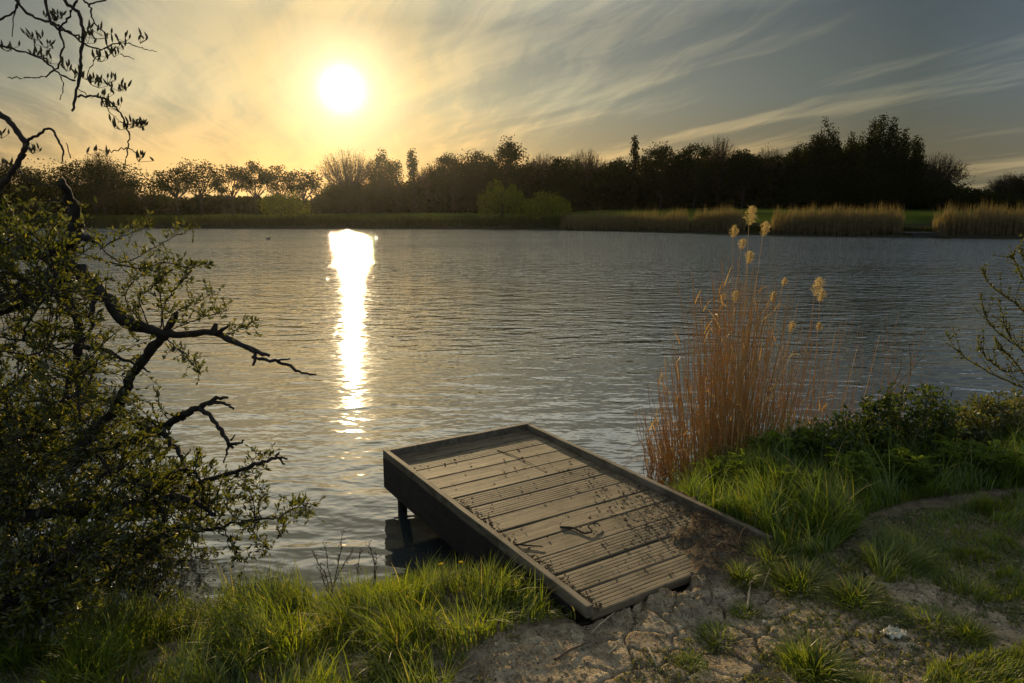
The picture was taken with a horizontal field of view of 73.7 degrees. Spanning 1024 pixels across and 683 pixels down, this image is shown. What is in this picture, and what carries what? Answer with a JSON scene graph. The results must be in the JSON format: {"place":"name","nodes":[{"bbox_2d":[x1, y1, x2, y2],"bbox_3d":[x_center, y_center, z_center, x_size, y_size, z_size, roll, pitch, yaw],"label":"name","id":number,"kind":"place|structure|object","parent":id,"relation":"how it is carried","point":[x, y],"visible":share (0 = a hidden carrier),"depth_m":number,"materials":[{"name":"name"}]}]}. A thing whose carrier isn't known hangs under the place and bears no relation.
{"place":"outdoors","nodes":[
{"label":"outdoors","id":0,"kind":"place"},
{"bbox_2d":[0,544,575,682],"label":"grass","id":1,"kind":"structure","parent":0,"point":[254,618],"depth_m":2.54,"materials":[{"name":"green plant"}]},
{"bbox_2d":[0,228,1023,615],"bbox_3d":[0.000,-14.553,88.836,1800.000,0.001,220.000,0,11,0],"label":"water","id":2,"kind":"structure","parent":0,"point":[394,338],"depth_m":10.32,"materials":[{"name":"grey liquid"}]},
{"bbox_2d":[618,205,929,488],"bbox_3d":[1.974,0.016,4.970,2.584,2.000,1.165,0,11,0],"label":"reed clump","id":3,"kind":"object","parent":2,"relation":"on","point":[721,428],"visible":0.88,"depth_m":4.86,"materials":[{"name":"beige plant"}]},
{"bbox_2d":[899,232,938,237],"bbox_3d":[34.447,-8.527,57.888,2.300,1.470,1.855,0,11,0],"label":"landing stage","id":4,"kind":"object","parent":2,"relation":"on","point":[935,234],"visible":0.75,"depth_m":56.90,"materials":[{"name":"brown wood"}]},
{"bbox_2d":[0,207,1023,682],"bbox_3d":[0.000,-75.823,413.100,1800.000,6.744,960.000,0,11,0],"label":"ground","id":5,"kind":"structure","parent":0,"point":[546,651],"depth_m":2.67,"materials":[{"name":"brown soil"}]},
{"bbox_2d":[0,162,53,214],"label":"broad tree","id":6,"kind":"object","parent":5,"relation":"on","point":[8,189],"visible":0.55,"depth_m":123.50,"materials":[{"name":"green plant"}]},
{"bbox_2d":[8,189,62,219],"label":"round bush","id":7,"kind":"object","parent":5,"relation":"on","point":[28,196],"visible":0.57,"depth_m":109.12,"materials":[{"name":"green plant"}]},
{"bbox_2d":[19,152,148,216],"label":"broad tree","id":8,"kind":"object","parent":5,"relation":"on","point":[81,185],"visible":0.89,"depth_m":117.46,"materials":[{"name":"green plant"}]},
{"bbox_2d":[76,149,127,215],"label":"tree","id":9,"kind":"object","parent":5,"relation":"on","point":[104,212],"visible":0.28,"depth_m":123.83,"materials":[{"name":"green plant"}]},
{"bbox_2d":[111,172,171,215],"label":"spreading tree","id":10,"kind":"object","parent":5,"relation":"on","point":[149,187],"visible":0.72,"depth_m":122.03,"materials":[{"name":"green plant"}]},
{"bbox_2d":[0,0,325,650],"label":"willow tree","id":11,"kind":"object","parent":5,"relation":"on","point":[29,595],"visible":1,"depth_m":2.96,"materials":[{"name":"green plant"}]},
{"bbox_2d":[152,161,201,215],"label":"spreading tree","id":12,"kind":"object","parent":5,"relation":"on","point":[174,187],"visible":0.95,"depth_m":120.09,"materials":[{"name":"green plant"}]},
{"bbox_2d":[172,157,223,215],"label":"spreading tree","id":13,"kind":"object","parent":5,"relation":"on","point":[199,189],"visible":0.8,"depth_m":121.99,"materials":[{"name":"green plant"}]},
{"bbox_2d":[206,164,253,215],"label":"spreading tree","id":14,"kind":"object","parent":5,"relation":"on","point":[217,184],"visible":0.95,"depth_m":120.56,"materials":[{"name":"green plant"}]},
{"bbox_2d":[234,161,276,214],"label":"spreading tree","id":15,"kind":"object","parent":5,"relation":"on","point":[245,186],"visible":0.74,"depth_m":121.01,"materials":[{"name":"green plant"}]},
{"bbox_2d":[254,164,300,215],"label":"spreading tree","id":16,"kind":"object","parent":5,"relation":"on","point":[275,186],"visible":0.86,"depth_m":119.24,"materials":[{"name":"green plant"}]},
{"bbox_2d":[257,190,313,217],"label":"round bush","id":17,"kind":"object","parent":5,"relation":"on","point":[278,208],"visible":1,"depth_m":112.70,"materials":[{"name":"green plant"}]},
{"bbox_2d":[1,210,574,229],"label":"rough grass","id":18,"kind":"structure","parent":5,"relation":"on","point":[402,221],"depth_m":95.81,"materials":[{"name":"green plant"}]},
{"bbox_2d":[284,169,322,214],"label":"spreading tree","id":19,"kind":"object","parent":5,"relation":"on","point":[301,186],"visible":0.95,"depth_m":120.09,"materials":[{"name":"green plant"}]},
{"bbox_2d":[312,530,356,594],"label":"dead weed","id":20,"kind":"object","parent":5,"relation":"on","point":[341,547],"visible":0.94,"depth_m":3.20,"materials":[{"name":"brown plant"}]},
{"bbox_2d":[314,145,379,198],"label":"bare tree","id":21,"kind":"object","parent":5,"relation":"on","point":[347,173],"visible":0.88,"depth_m":132.49,"materials":[{"name":"brown plant"}]},
{"bbox_2d":[315,179,381,214],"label":"round bush","id":22,"kind":"object","parent":5,"relation":"on","point":[355,198],"visible":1,"depth_m":123.49,"materials":[{"name":"green plant"}]},
{"bbox_2d":[354,540,381,588],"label":"dead weed","id":23,"kind":"object","parent":5,"relation":"on","point":[375,563],"visible":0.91,"depth_m":3.22,"materials":[{"name":"brown plant"}]},
{"bbox_2d":[366,149,396,211],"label":"upright tree","id":24,"kind":"object","parent":5,"relation":"on","point":[381,182],"visible":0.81,"depth_m":132.37,"materials":[{"name":"green plant"}]},
{"bbox_2d":[387,159,406,212],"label":"upright tree","id":25,"kind":"object","parent":5,"relation":"on","point":[397,197],"visible":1,"depth_m":130.54,"materials":[{"name":"green plant"}]},
{"bbox_2d":[405,148,420,212],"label":"poplar tree","id":26,"kind":"object","parent":5,"relation":"on","point":[414,190],"visible":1,"depth_m":130.13,"materials":[{"name":"green plant"}]},
{"bbox_2d":[415,163,444,211],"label":"bare tree","id":27,"kind":"object","parent":5,"relation":"on","point":[422,177],"visible":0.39,"depth_m":135.30,"materials":[{"name":"brown plant"}]},
{"bbox_2d":[423,152,476,212],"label":"broad tree","id":28,"kind":"object","parent":5,"relation":"on","point":[452,186],"visible":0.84,"depth_m":131.19,"materials":[{"name":"green plant"}]},
{"bbox_2d":[455,149,504,212],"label":"broad tree","id":29,"kind":"object","parent":5,"relation":"on","point":[476,178],"visible":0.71,"depth_m":128.58,"materials":[{"name":"green plant"}]},
{"bbox_2d":[476,179,524,217],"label":"bush","id":30,"kind":"object","parent":5,"relation":"on","point":[513,199],"visible":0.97,"depth_m":98.08,"materials":[{"name":"green plant"}]},
{"bbox_2d":[483,134,533,213],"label":"broad tree","id":31,"kind":"object","parent":5,"relation":"on","point":[510,152],"visible":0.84,"depth_m":124.73,"materials":[{"name":"green plant"}]},
{"bbox_2d":[0,142,1023,215],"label":"woodland","id":32,"kind":"object","parent":5,"relation":"on","point":[588,199],"visible":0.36,"depth_m":130.89,"materials":[{"name":"green plant"}]},
{"bbox_2d":[521,152,555,197],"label":"bare tree","id":33,"kind":"object","parent":5,"relation":"on","point":[544,164],"visible":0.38,"depth_m":135.10,"materials":[{"name":"brown plant"}]},
{"bbox_2d":[520,189,572,220],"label":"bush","id":34,"kind":"object","parent":5,"relation":"on","point":[538,205],"visible":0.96,"depth_m":92.50,"materials":[{"name":"green plant"}]},
{"bbox_2d":[544,156,587,201],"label":"broad tree","id":35,"kind":"object","parent":5,"relation":"on","point":[560,183],"visible":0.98,"depth_m":129.24,"materials":[{"name":"green plant"}]},
{"bbox_2d":[554,640,590,660],"bbox_3d":[0.223,1.127,2.499,0.186,0.019,0.013,-9,14,-41],"label":"dry straw","id":36,"kind":"object","parent":5,"relation":"on","point":[556,658],"visible":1,"depth_m":2.48,"materials":[{"name":"beige plant"}]},
{"bbox_2d":[383,422,773,622],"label":"fishing platform","id":37,"kind":"structure","parent":5,"relation":"on","point":[424,493],"depth_m":3.65,"materials":[{"name":"brown wood"}]},
{"bbox_2d":[512,543,542,546],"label":"dead twig","id":38,"kind":"object","parent":37,"relation":"on","point":[529,545],"visible":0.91,"depth_m":3.23,"materials":[{"name":"brown wood"}]},
{"bbox_2d":[560,523,599,533],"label":"dead twig","id":39,"kind":"object","parent":37,"relation":"on","point":[574,528],"visible":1,"depth_m":3.40,"materials":[{"name":"brown wood"}]},
{"bbox_2d":[414,437,766,611],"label":"leaf litter","id":40,"kind":"object","parent":37,"relation":"on","point":[682,535],"visible":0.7,"depth_m":3.36,"materials":[{"name":"brown plant"}]},
{"bbox_2d":[566,149,607,209],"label":"bare tree","id":41,"kind":"object","parent":5,"relation":"on","point":[588,164],"visible":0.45,"depth_m":136.48,"materials":[{"name":"brown plant"}]},
{"bbox_2d":[593,611,615,629],"bbox_3d":[0.377,1.099,2.703,0.021,0.033,0.215,8,13,36],"label":"dry straw","id":42,"kind":"object","parent":5,"relation":"on","point":[597,626],"visible":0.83,"depth_m":2.66,"materials":[{"name":"beige plant"}]},
{"bbox_2d":[592,156,635,209],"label":"broad tree","id":43,"kind":"object","parent":5,"relation":"on","point":[616,171],"visible":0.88,"depth_m":128.22,"materials":[{"name":"green plant"}]},
{"bbox_2d":[559,204,689,230],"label":"reed bed","id":44,"kind":"object","parent":5,"relation":"on","point":[677,221],"visible":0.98,"depth_m":80.49,"materials":[{"name":"plant"}]},
{"bbox_2d":[627,135,639,208],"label":"poplar tree","id":45,"kind":"object","parent":5,"relation":"on","point":[634,152],"visible":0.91,"depth_m":127.75,"materials":[{"name":"green plant"}]},
{"bbox_2d":[647,647,659,672],"bbox_3d":[0.505,1.144,2.424,0.015,0.053,0.125,-2,11,-13],"label":"dry straw","id":46,"kind":"object","parent":5,"relation":"on","point":[653,657],"visible":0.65,"depth_m":2.42,"materials":[{"name":"beige plant"}]},
{"bbox_2d":[634,141,687,208],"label":"broad tree","id":47,"kind":"object","parent":5,"relation":"on","point":[660,160],"visible":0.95,"depth_m":123.38,"materials":[{"name":"plant"}]},
{"bbox_2d":[666,644,715,679],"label":"grass tuft","id":48,"kind":"object","parent":5,"relation":"on","point":[691,657],"visible":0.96,"depth_m":2.42,"materials":[{"name":"green plant"}]},
{"bbox_2d":[667,143,726,208],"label":"broad tree","id":49,"kind":"object","parent":5,"relation":"on","point":[699,182],"visible":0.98,"depth_m":120.80,"materials":[{"name":"green plant"}]},
{"bbox_2d":[689,455,738,489],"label":"cow parsley","id":50,"kind":"object","parent":5,"relation":"on","point":[716,467],"visible":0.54,"depth_m":4.22,"materials":[{"name":"green plant"}]},
{"bbox_2d":[683,614,748,658],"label":"grass tuft","id":51,"kind":"object","parent":5,"relation":"on","point":[702,630],"visible":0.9,"depth_m":2.61,"materials":[{"name":"green plant"}]},
{"bbox_2d":[691,204,746,231],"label":"reed bed","id":52,"kind":"object","parent":5,"relation":"on","point":[724,221],"visible":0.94,"depth_m":69.55,"materials":[{"name":"brown plant"}]},
{"bbox_2d":[698,134,741,201],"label":"bare tree","id":53,"kind":"object","parent":5,"relation":"on","point":[719,148],"visible":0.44,"depth_m":123.13,"materials":[{"name":"brown plant"}]},
{"bbox_2d":[432,489,1023,682],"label":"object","id":54,"kind":"object","parent":5,"relation":"on","point":[928,644],"visible":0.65,"depth_m":2.60,"materials":[{"name":"green plant"}]},
{"bbox_2d":[451,499,1023,682],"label":"soil crumbs","id":55,"kind":"object","parent":5,"relation":"on","point":[653,668],"visible":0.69,"depth_m":2.57,"materials":[{"name":"soil"}]},
{"bbox_2d":[716,555,770,593],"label":"grass tuft","id":56,"kind":"object","parent":5,"relation":"on","point":[749,577],"visible":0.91,"depth_m":2.94,"materials":[{"name":"green plant"}]},
{"bbox_2d":[719,148,768,208],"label":"broad tree","id":57,"kind":"object","parent":5,"relation":"on","point":[738,165],"visible":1,"depth_m":119.49,"materials":[{"name":"green plant"}]},
{"bbox_2d":[724,600,766,624],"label":"grass tuft","id":58,"kind":"object","parent":5,"relation":"on","point":[751,611],"visible":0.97,"depth_m":2.75,"materials":[{"name":"green plant"}]},
{"bbox_2d":[746,581,753,608],"bbox_3d":[0.991,1.033,2.838,0.016,0.082,0.182,6,12,28],"label":"dry stub","id":59,"kind":"object","parent":5,"relation":"on","point":[749,594],"visible":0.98,"depth_m":2.82,"materials":[{"name":"plant"}]},
{"bbox_2d":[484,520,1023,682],"bbox_3d":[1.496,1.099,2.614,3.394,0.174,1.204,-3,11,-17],"label":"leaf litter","id":60,"kind":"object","parent":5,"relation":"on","point":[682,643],"visible":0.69,"depth_m":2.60,"materials":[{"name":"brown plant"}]},
{"bbox_2d":[726,448,783,490],"bbox_3d":[1.406,0.765,3.931,0.380,0.265,0.275,-4,11,-23],"label":"cow parsley","id":61,"kind":"object","parent":5,"relation":"on","point":[744,462],"visible":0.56,"depth_m":3.91,"materials":[{"name":"green plant"}]},
{"bbox_2d":[749,143,786,200],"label":"bare tree","id":62,"kind":"object","parent":5,"relation":"on","point":[766,163],"visible":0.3,"depth_m":122.93,"materials":[{"name":"brown plant"}]},
{"bbox_2d":[733,532,811,575],"bbox_3d":[1.196,0.944,3.088,0.388,0.118,0.463,-2,11,-10],"label":"grass tuft","id":63,"kind":"object","parent":5,"relation":"on","point":[773,552],"visible":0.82,"depth_m":3.09,"materials":[{"name":"green plant"}]},
{"bbox_2d":[742,429,805,463],"bbox_3d":[1.676,0.695,4.398,0.425,0.296,0.307,8,13,38],"label":"cow parsley","id":64,"kind":"object","parent":5,"relation":"on","point":[778,438],"visible":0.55,"depth_m":4.34,"materials":[{"name":"green plant"}]},
{"bbox_2d":[761,612,786,632],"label":"grass tuft","id":65,"kind":"object","parent":5,"relation":"on","point":[771,617],"visible":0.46,"depth_m":2.69,"materials":[{"name":"green plant"}]},
{"bbox_2d":[779,141,807,208],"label":"upright tree","id":66,"kind":"object","parent":5,"relation":"on","point":[792,185],"visible":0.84,"depth_m":117.51,"materials":[{"name":"green plant"}]},
{"bbox_2d":[750,553,844,605],"bbox_3d":[1.231,0.968,2.898,0.453,0.155,0.427,5,12,26],"label":"grass tuft","id":67,"kind":"object","parent":5,"relation":"on","point":[781,577],"visible":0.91,"depth_m":2.90,"materials":[{"name":"green plant"}]},
{"bbox_2d":[764,465,831,501],"bbox_3d":[1.493,0.796,3.605,0.402,0.280,0.291,-9,14,-40],"label":"cow parsley","id":68,"kind":"object","parent":5,"relation":"on","point":[791,474],"visible":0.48,"depth_m":3.58,"materials":[{"name":"green plant"}]},
{"bbox_2d":[779,427,845,460],"bbox_3d":[1.907,0.682,4.342,0.447,0.311,0.324,3,11,14],"label":"cow parsley","id":69,"kind":"object","parent":5,"relation":"on","point":[810,432],"visible":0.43,"depth_m":4.28,"materials":[{"name":"green plant"}]},
{"bbox_2d":[747,619,880,682],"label":"grass tuft","id":70,"kind":"object","parent":5,"relation":"on","point":[810,655],"visible":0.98,"depth_m":2.36,"materials":[{"name":"green plant"}]},
{"bbox_2d":[797,116,844,208],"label":"upright tree","id":71,"kind":"object","parent":5,"relation":"on","point":[819,159],"visible":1,"depth_m":112.83,"materials":[{"name":"green plant"}]},
{"bbox_2d":[783,403,886,467],"bbox_3d":[2.025,0.610,4.324,0.600,0.491,0.529,-9,14,-40],"label":"leafy shrub","id":72,"kind":"object","parent":5,"relation":"on","point":[840,427],"visible":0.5,"depth_m":4.26,"materials":[{"name":"green plant"}]},
{"bbox_2d":[799,549,872,577],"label":"grass tuft","id":73,"kind":"object","parent":5,"relation":"on","point":[828,557],"visible":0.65,"depth_m":3.00,"materials":[{"name":"green plant"}]},
{"bbox_2d":[740,224,934,235],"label":"rough grass","id":74,"kind":"structure","parent":5,"relation":"on","point":[753,228],"depth_m":61.72,"materials":[{"name":"green plant"}]},
{"bbox_2d":[771,200,904,235],"bbox_3d":[30.242,-11.624,63.822,11.839,3.694,4.771,5,12,24],"label":"reed bed","id":75,"kind":"object","parent":5,"relation":"on","point":[828,221],"visible":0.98,"depth_m":62.85,"materials":[{"name":"beige plant"}]},
{"bbox_2d":[659,387,1023,558],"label":"grass","id":76,"kind":"structure","parent":5,"relation":"on","point":[827,512],"depth_m":3.70,"materials":[{"name":"green plant"}]},
{"bbox_2d":[830,131,860,208],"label":"upright tree","id":77,"kind":"object","parent":5,"relation":"on","point":[844,195],"visible":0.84,"depth_m":113.93,"materials":[{"name":"green plant"}]},
{"bbox_2d":[803,566,906,618],"bbox_3d":[1.389,0.979,2.745,0.428,0.121,0.430,5,12,27],"label":"grass tuft","id":78,"kind":"object","parent":5,"relation":"on","point":[851,591],"visible":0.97,"depth_m":2.74,"materials":[{"name":"green plant"}]},
{"bbox_2d":[824,446,886,491],"bbox_3d":[1.933,0.742,3.915,0.307,0.296,0.425,3,11,16],"label":"cow parsley","id":79,"kind":"object","parent":5,"relation":"on","point":[853,457],"visible":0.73,"depth_m":3.85,"materials":[{"name":"green plant"}]},
{"bbox_2d":[828,664,894,682],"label":"grass tuft","id":80,"kind":"object","parent":5,"relation":"on","point":[867,678],"visible":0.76,"depth_m":2.27,"materials":[{"name":"green plant"}]},
{"bbox_2d":[852,421,910,458],"bbox_3d":[2.336,0.646,4.488,0.324,0.311,0.447,-4,11,-22],"label":"cow parsley","id":81,"kind":"object","parent":5,"relation":"on","point":[874,436],"visible":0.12,"depth_m":4.35,"materials":[{"name":"green plant"}]},
{"bbox_2d":[849,114,915,209],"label":"upright tree","id":82,"kind":"object","parent":5,"relation":"on","point":[879,155],"visible":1,"depth_m":108.97,"materials":[{"name":"green plant"}]},
{"bbox_2d":[851,596,915,632],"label":"grass tuft","id":83,"kind":"object","parent":5,"relation":"on","point":[885,611],"visible":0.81,"depth_m":2.62,"materials":[{"name":"green plant"}]},
{"bbox_2d":[880,625,906,639],"bbox_3d":[1.386,1.053,2.478,0.072,0.028,0.063,-3,11,-17],"label":"crumpled scrap","id":84,"kind":"object","parent":5,"relation":"on","point":[896,632],"visible":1,"depth_m":2.47,"materials":[{"name":"white paper"}]},
{"bbox_2d":[835,529,960,582],"bbox_3d":[1.731,0.922,3.044,0.546,0.132,0.500,5,11,24],"label":"grass tuft","id":85,"kind":"object","parent":5,"relation":"on","point":[930,555],"visible":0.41,"depth_m":3.03,"materials":[{"name":"green plant"}]},
{"bbox_2d":[862,444,944,492],"bbox_3d":[2.291,0.747,4.028,0.447,0.311,0.324,9,14,40],"label":"cow parsley","id":86,"kind":"object","parent":5,"relation":"on","point":[912,462],"visible":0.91,"depth_m":3.96,"materials":[{"name":"green plant"}]},
{"bbox_2d":[882,135,927,209],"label":"upright tree","id":87,"kind":"object","parent":5,"relation":"on","point":[911,180],"visible":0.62,"depth_m":109.96,"materials":[{"name":"plant"}]},
{"bbox_2d":[888,347,925,393],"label":"dead weed","id":88,"kind":"object","parent":5,"relation":"on","point":[910,368],"visible":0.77,"depth_m":5.09,"materials":[{"name":"brown plant"}]},
{"bbox_2d":[846,382,971,459],"bbox_3d":[2.520,0.539,4.366,0.759,0.603,0.602,0,11,0],"label":"leafy shrub","id":89,"kind":"object","parent":5,"relation":"on","point":[894,421],"visible":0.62,"depth_m":4.32,"materials":[{"name":"green plant"}]},
{"bbox_2d":[887,596,981,647],"bbox_3d":[1.566,1.030,2.547,0.354,0.067,0.354,-1,11,-4],"label":"grass tuft","id":90,"kind":"object","parent":5,"relation":"on","point":[938,612],"visible":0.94,"depth_m":2.56,"materials":[{"name":"green plant"}]},
{"bbox_2d":[848,485,1023,682],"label":"grass","id":91,"kind":"structure","parent":5,"relation":"on","point":[993,539],"depth_m":2.98,"materials":[{"name":"green plant"}]},
{"bbox_2d":[916,177,971,209],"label":"round bush","id":92,"kind":"object","parent":5,"relation":"on","point":[938,190],"visible":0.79,"depth_m":106.93,"materials":[{"name":"green plant"}]},
{"bbox_2d":[914,152,976,208],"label":"bare tree","id":93,"kind":"object","parent":5,"relation":"on","point":[934,172],"visible":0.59,"depth_m":110.80,"materials":[{"name":"brown plant"}]},
{"bbox_2d":[932,434,994,480],"bbox_3d":[2.677,0.702,4.083,0.307,0.296,0.425,6,12,30],"label":"cow parsley","id":94,"kind":"object","parent":5,"relation":"on","point":[955,449],"visible":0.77,"depth_m":4.02,"materials":[{"name":"green plant"}]},
{"bbox_2d":[945,187,987,210],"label":"round bush","id":95,"kind":"object","parent":5,"relation":"on","point":[971,196],"visible":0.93,"depth_m":103.00,"materials":[{"name":"green plant"}]},
{"bbox_2d":[932,609,1010,649],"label":"grass tuft","id":96,"kind":"object","parent":5,"relation":"on","point":[972,627],"visible":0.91,"depth_m":2.47,"materials":[{"name":"green plant"}]},
{"bbox_2d":[948,410,1001,448],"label":"leafy shrub","id":97,"kind":"object","parent":5,"relation":"on","point":[977,434],"visible":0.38,"depth_m":4.39,"materials":[{"name":"green plant"}]},
{"bbox_2d":[928,388,1023,445],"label":"leafy shrub","id":98,"kind":"object","parent":5,"relation":"on","point":[988,411],"visible":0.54,"depth_m":4.44,"materials":[{"name":"green plant"}]},
{"bbox_2d":[931,196,1023,235],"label":"reed bed","id":99,"kind":"object","parent":5,"relation":"on","point":[982,220],"visible":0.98,"depth_m":58.23,"materials":[{"name":"beige plant"}]},
{"bbox_2d":[942,234,1023,391],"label":"budding shrub","id":100,"kind":"object","parent":5,"relation":"on","point":[999,346],"visible":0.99,"depth_m":5.24,"materials":[{"name":"green plant"}]},
{"bbox_2d":[966,439,1023,485],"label":"cow parsley","id":101,"kind":"object","parent":5,"relation":"on","point":[1006,454],"visible":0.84,"depth_m":3.90,"materials":[{"name":"green plant"}]},
{"bbox_2d":[973,189,1023,211],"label":"round bush","id":102,"kind":"object","parent":5,"relation":"on","point":[996,198],"visible":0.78,"depth_m":100.21,"materials":[{"name":"green plant"}]},
{"bbox_2d":[984,171,1023,200],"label":"bare tree","id":103,"kind":"object","parent":5,"relation":"on","point":[1013,183],"visible":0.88,"depth_m":108.81,"materials":[{"name":"brown plant"}]},
{"bbox_2d":[0,0,1023,200],"label":"sky","id":104,"kind":"structure","parent":0,"point":[289,83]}
]}

